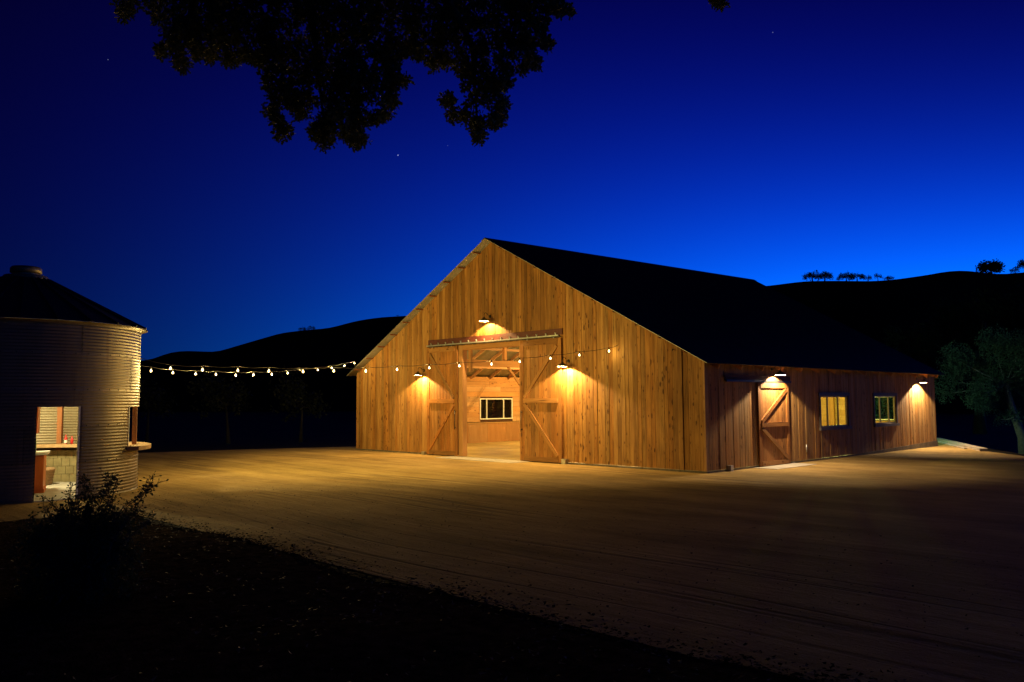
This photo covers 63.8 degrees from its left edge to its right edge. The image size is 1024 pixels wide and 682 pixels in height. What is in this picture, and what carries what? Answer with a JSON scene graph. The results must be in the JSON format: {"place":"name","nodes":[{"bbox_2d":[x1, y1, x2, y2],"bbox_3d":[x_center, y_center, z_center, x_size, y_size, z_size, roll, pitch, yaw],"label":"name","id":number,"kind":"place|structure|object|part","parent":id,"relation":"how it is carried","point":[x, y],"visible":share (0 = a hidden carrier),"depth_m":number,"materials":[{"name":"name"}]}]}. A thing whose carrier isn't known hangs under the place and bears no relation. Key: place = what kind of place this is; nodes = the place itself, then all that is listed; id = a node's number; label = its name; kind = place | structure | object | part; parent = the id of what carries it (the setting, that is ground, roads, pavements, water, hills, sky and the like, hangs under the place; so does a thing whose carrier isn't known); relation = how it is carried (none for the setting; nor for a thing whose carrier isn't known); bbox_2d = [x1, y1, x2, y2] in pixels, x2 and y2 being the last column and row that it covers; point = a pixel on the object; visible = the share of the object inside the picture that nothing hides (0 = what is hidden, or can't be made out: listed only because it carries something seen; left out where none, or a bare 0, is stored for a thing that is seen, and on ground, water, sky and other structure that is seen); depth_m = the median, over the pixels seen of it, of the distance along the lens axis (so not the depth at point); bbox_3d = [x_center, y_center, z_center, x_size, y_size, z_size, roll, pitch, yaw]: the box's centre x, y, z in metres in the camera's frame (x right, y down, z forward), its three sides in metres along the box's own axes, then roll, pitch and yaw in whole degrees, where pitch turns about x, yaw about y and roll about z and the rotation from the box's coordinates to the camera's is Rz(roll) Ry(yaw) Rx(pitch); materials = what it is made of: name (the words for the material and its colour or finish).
{"place":"outdoors","nodes":[
{"label":"outdoors","id":0,"kind":"place"},
{"bbox_2d":[45,467,55,484],"bbox_3d":[-11.548,3.306,20.091,0.730,0.410,0.730,4,-6,-44],"label":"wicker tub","id":1,"kind":"object","parent":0,"point":[50,472],"visible":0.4,"depth_m":20.02,"materials":[{"name":"brown wicker"}]},
{"bbox_2d":[109,0,730,153],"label":"overhanging oak","id":2,"kind":"object","parent":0,"point":[188,31],"visible":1,"depth_m":8.36,"materials":[{"name":"green plant"}]},
{"bbox_2d":[0,442,1023,681],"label":"dirt yard","id":3,"kind":"structure","parent":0,"point":[951,498],"depth_m":11.93,"materials":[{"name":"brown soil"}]},
{"bbox_2d":[0,265,150,504],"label":"grain bin","id":4,"kind":"object","parent":3,"relation":"on","point":[70,363],"visible":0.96,"depth_m":17.60,"materials":[{"name":"metal"}]},
{"bbox_2d":[36,407,39,432],"bbox_3d":[-11.019,1.654,18.378,0.800,0.810,0.770,2,-5,-26],"label":"wall cabinet","id":5,"kind":"object","parent":4,"relation":"attached to","point":[38,421],"depth_m":18.43,"materials":[{"name":"orange wood"}]},
{"bbox_2d":[34,451,49,492],"bbox_3d":[-11.029,2.946,18.458,1.100,0.885,1.050,2,-5,-26],"label":"base cabinet","id":6,"kind":"object","parent":4,"relation":"on","point":[40,473],"visible":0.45,"depth_m":18.22,"materials":[{"name":"orange wood"}]},
{"bbox_3d":[-10.600,2.893,18.147,0.450,0.660,0.031,2,-5,-26],"label":"door","id":7,"kind":"part","parent":6,"relation":"part of","materials":[{"name":"orange wood"}]},
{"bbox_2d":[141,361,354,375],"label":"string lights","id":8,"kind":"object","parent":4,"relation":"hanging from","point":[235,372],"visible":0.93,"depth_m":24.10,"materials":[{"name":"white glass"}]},
{"bbox_2d":[435,456,531,462],"bbox_3d":[-1.051,4.072,28.134,0.930,0.062,3.900,4,-6,-44],"label":"door apron","id":9,"kind":"object","parent":3,"relation":"on","point":[484,459],"depth_m":28.00,"materials":[{"name":"concrete"}]},
{"bbox_2d":[124,509,897,681],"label":"mulch crumbs","id":10,"kind":"object","parent":3,"relation":"on","point":[794,674],"visible":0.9,"depth_m":7.72,"materials":[{"name":"black soil"}]},
{"bbox_2d":[347,237,945,473],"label":"barn","id":11,"kind":"structure","parent":3,"relation":"on","point":[711,392],"depth_m":27.90,"materials":[{"name":"brown wood"}]},
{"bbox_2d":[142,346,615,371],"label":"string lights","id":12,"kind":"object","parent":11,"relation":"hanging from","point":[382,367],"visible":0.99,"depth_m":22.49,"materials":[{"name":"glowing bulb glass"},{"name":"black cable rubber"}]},
{"bbox_2d":[427,346,457,455],"bbox_3d":[-2.609,2.205,30.371,0.113,3.970,1.760,4,-6,-44],"label":"sliding door","id":13,"kind":"structure","parent":11,"relation":"in","point":[442,380],"depth_m":30.36,"materials":[{"name":"brown wood"}]},
{"bbox_2d":[480,313,490,321],"bbox_3d":[-0.930,-0.838,28.653,0.448,0.310,0.326,4,-6,-44],"label":"wall lamp","id":14,"kind":"object","parent":11,"relation":"attached to","point":[483,319],"visible":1,"depth_m":28.58,"materials":[{"name":"brown metal"}]},
{"bbox_2d":[480,398,512,419],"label":"window","id":15,"kind":"structure","parent":11,"relation":"in","point":[480,398],"depth_m":40.13,"materials":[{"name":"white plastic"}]},
{"bbox_2d":[520,338,562,462],"bbox_3d":[0.912,1.921,26.762,0.113,3.970,1.840,4,-6,-44],"label":"sliding door","id":16,"kind":"structure","parent":11,"relation":"in","point":[540,377],"depth_m":26.75,"materials":[{"name":"brown wood"}]},
{"bbox_2d":[557,357,569,366],"bbox_3d":[1.626,0.652,25.921,0.448,0.310,0.326,4,-6,-44],"label":"wall lamp","id":17,"kind":"object","parent":11,"relation":"attached to","point":[561,364],"visible":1,"depth_m":25.88,"materials":[{"name":"brown metal"}]},
{"bbox_2d":[757,382,790,465],"bbox_3d":[7.942,2.495,24.903,1.840,2.470,0.067,4,-6,-44],"label":"sliding door","id":18,"kind":"structure","parent":11,"relation":"in","point":[772,398],"depth_m":24.86,"materials":[{"name":"brown wood"}]},
{"bbox_2d":[771,367,785,374],"bbox_3d":[8.062,0.881,24.915,0.326,0.310,0.448,4,-6,-44],"label":"wall lamp","id":19,"kind":"object","parent":11,"relation":"attached to","point":[780,372],"visible":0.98,"depth_m":24.79,"materials":[{"name":"brown metal"}]},
{"bbox_2d":[818,392,851,430],"bbox_3d":[10.940,2.377,27.938,2.370,1.250,0.154,4,-6,-44],"label":"window","id":20,"kind":"structure","parent":11,"relation":"in","point":[847,416],"depth_m":27.99,"materials":[{"name":"black plastic"}]},
{"bbox_2d":[872,393,899,426],"bbox_3d":[14.019,2.576,30.926,2.280,1.250,0.154,4,-6,-44],"label":"window","id":21,"kind":"structure","parent":11,"relation":"in","point":[881,424],"depth_m":31.01,"materials":[{"name":"black plastic"}]},
{"bbox_2d":[916,375,928,382],"bbox_3d":[16.492,1.525,33.090,0.326,0.310,0.448,4,-6,-44],"label":"wall lamp","id":22,"kind":"object","parent":11,"relation":"attached to","point":[923,381],"visible":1,"depth_m":32.98,"materials":[{"name":"brown metal"}]},
{"bbox_2d":[755,463,816,469],"bbox_3d":[8.185,3.759,24.583,2.500,0.060,0.750,4,-6,-44],"label":"side door apron","id":23,"kind":"object","parent":3,"relation":"on","point":[785,466],"visible":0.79,"depth_m":24.39,"materials":[{"name":"concrete"}]},
{"bbox_2d":[0,0,1023,360],"label":"sky","id":24,"kind":"structure","parent":0,"point":[767,142],"materials":[{"name":"blue"}]},
{"bbox_2d":[129,410,1023,657],"bbox_3d":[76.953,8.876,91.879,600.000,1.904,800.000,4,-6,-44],"label":"ground","id":25,"kind":"structure","parent":0,"point":[186,431],"depth_m":62.15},
{"bbox_2d":[184,368,251,443],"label":"orchard tree","id":26,"kind":"object","parent":25,"relation":"on","point":[224,396],"visible":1,"depth_m":40.42,"materials":[{"name":"grey plant"}]},
{"bbox_2d":[268,366,332,441],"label":"orchard tree","id":27,"kind":"object","parent":25,"relation":"on","point":[295,398],"visible":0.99,"depth_m":41.55,"materials":[{"name":"grey plant"}]},
{"bbox_2d":[0,511,816,681],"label":"mulch bed","id":28,"kind":"object","parent":25,"relation":"on","point":[107,638],"visible":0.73,"depth_m":6.97,"materials":[{"name":"black soil"}]},
{"bbox_2d":[7,467,168,605],"bbox_3d":[-4.421,2.010,8.527,1.412,1.437,1.439,4,-6,-44],"label":"shrub","id":29,"kind":"object","parent":28,"relation":"on","point":[95,552],"visible":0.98,"depth_m":8.35,"materials":[{"name":"green plant"}]},
{"bbox_2d":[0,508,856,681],"bbox_3d":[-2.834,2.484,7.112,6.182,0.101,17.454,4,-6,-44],"label":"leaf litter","id":30,"kind":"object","parent":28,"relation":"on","point":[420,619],"visible":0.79,"depth_m":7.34,"materials":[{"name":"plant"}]},
{"bbox_2d":[875,397,893,418],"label":"leafy tree","id":31,"kind":"object","parent":25,"relation":"on","point":[882,400],"visible":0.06,"depth_m":40.52,"materials":[{"name":"green plant"}]},
{"bbox_2d":[882,280,1023,433],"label":"leafy tree","id":32,"kind":"object","parent":25,"relation":"on","point":[924,340],"visible":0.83,"depth_m":49.29,"materials":[{"name":"green plant"}]},
{"bbox_2d":[937,438,987,450],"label":"kerb","id":33,"kind":"structure","parent":25,"relation":"on","point":[956,444],"depth_m":33.97,"materials":[{"name":"concrete"}]},
{"bbox_2d":[934,323,1023,454],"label":"leafy tree","id":34,"kind":"object","parent":25,"relation":"on","point":[980,392],"visible":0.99,"depth_m":41.89,"materials":[{"name":"green plant"}]},
{"bbox_2d":[130,271,1023,413],"bbox_3d":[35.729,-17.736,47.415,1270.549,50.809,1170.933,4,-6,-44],"label":"hills","id":35,"kind":"structure","parent":0,"point":[872,309],"depth_m":262.99,"materials":[{"name":"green plant"}]},
{"bbox_2d":[802,270,822,280],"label":"oak tree","id":36,"kind":"object","parent":35,"relation":"on","point":[813,275],"visible":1,"depth_m":299.85,"materials":[{"name":"green plant"}]},
{"bbox_2d":[817,271,833,280],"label":"oak tree","id":37,"kind":"object","parent":35,"relation":"on","point":[826,275],"visible":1,"depth_m":299.82,"materials":[{"name":"green plant"}]},
{"bbox_2d":[838,272,853,280],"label":"oak tree","id":38,"kind":"object","parent":35,"relation":"on","point":[846,276],"visible":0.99,"depth_m":299.94,"materials":[{"name":"green plant"}]},
{"bbox_2d":[848,272,864,280],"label":"oak tree","id":39,"kind":"object","parent":35,"relation":"on","point":[861,276],"visible":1,"depth_m":299.95,"materials":[{"name":"green plant"}]},
{"bbox_2d":[882,275,894,279],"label":"ridge bush","id":40,"kind":"object","parent":35,"relation":"on","point":[888,277],"visible":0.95,"depth_m":299.73,"materials":[{"name":"green plant"}]},
{"bbox_2d":[975,258,1005,273],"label":"oak tree","id":41,"kind":"object","parent":35,"relation":"on","point":[994,266],"visible":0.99,"depth_m":299.34,"materials":[{"name":"green plant"}]},
{"bbox_2d":[1008,267,1019,272],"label":"ridge bush","id":42,"kind":"object","parent":35,"relation":"on","point":[1014,270],"visible":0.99,"depth_m":300.06,"materials":[{"name":"green plant"}]},
{"bbox_2d":[1015,259,1023,268],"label":"oak tree","id":43,"kind":"object","parent":35,"relation":"on","point":[1020,264],"visible":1,"depth_m":300.02,"materials":[{"name":"green plant"}]}
]}

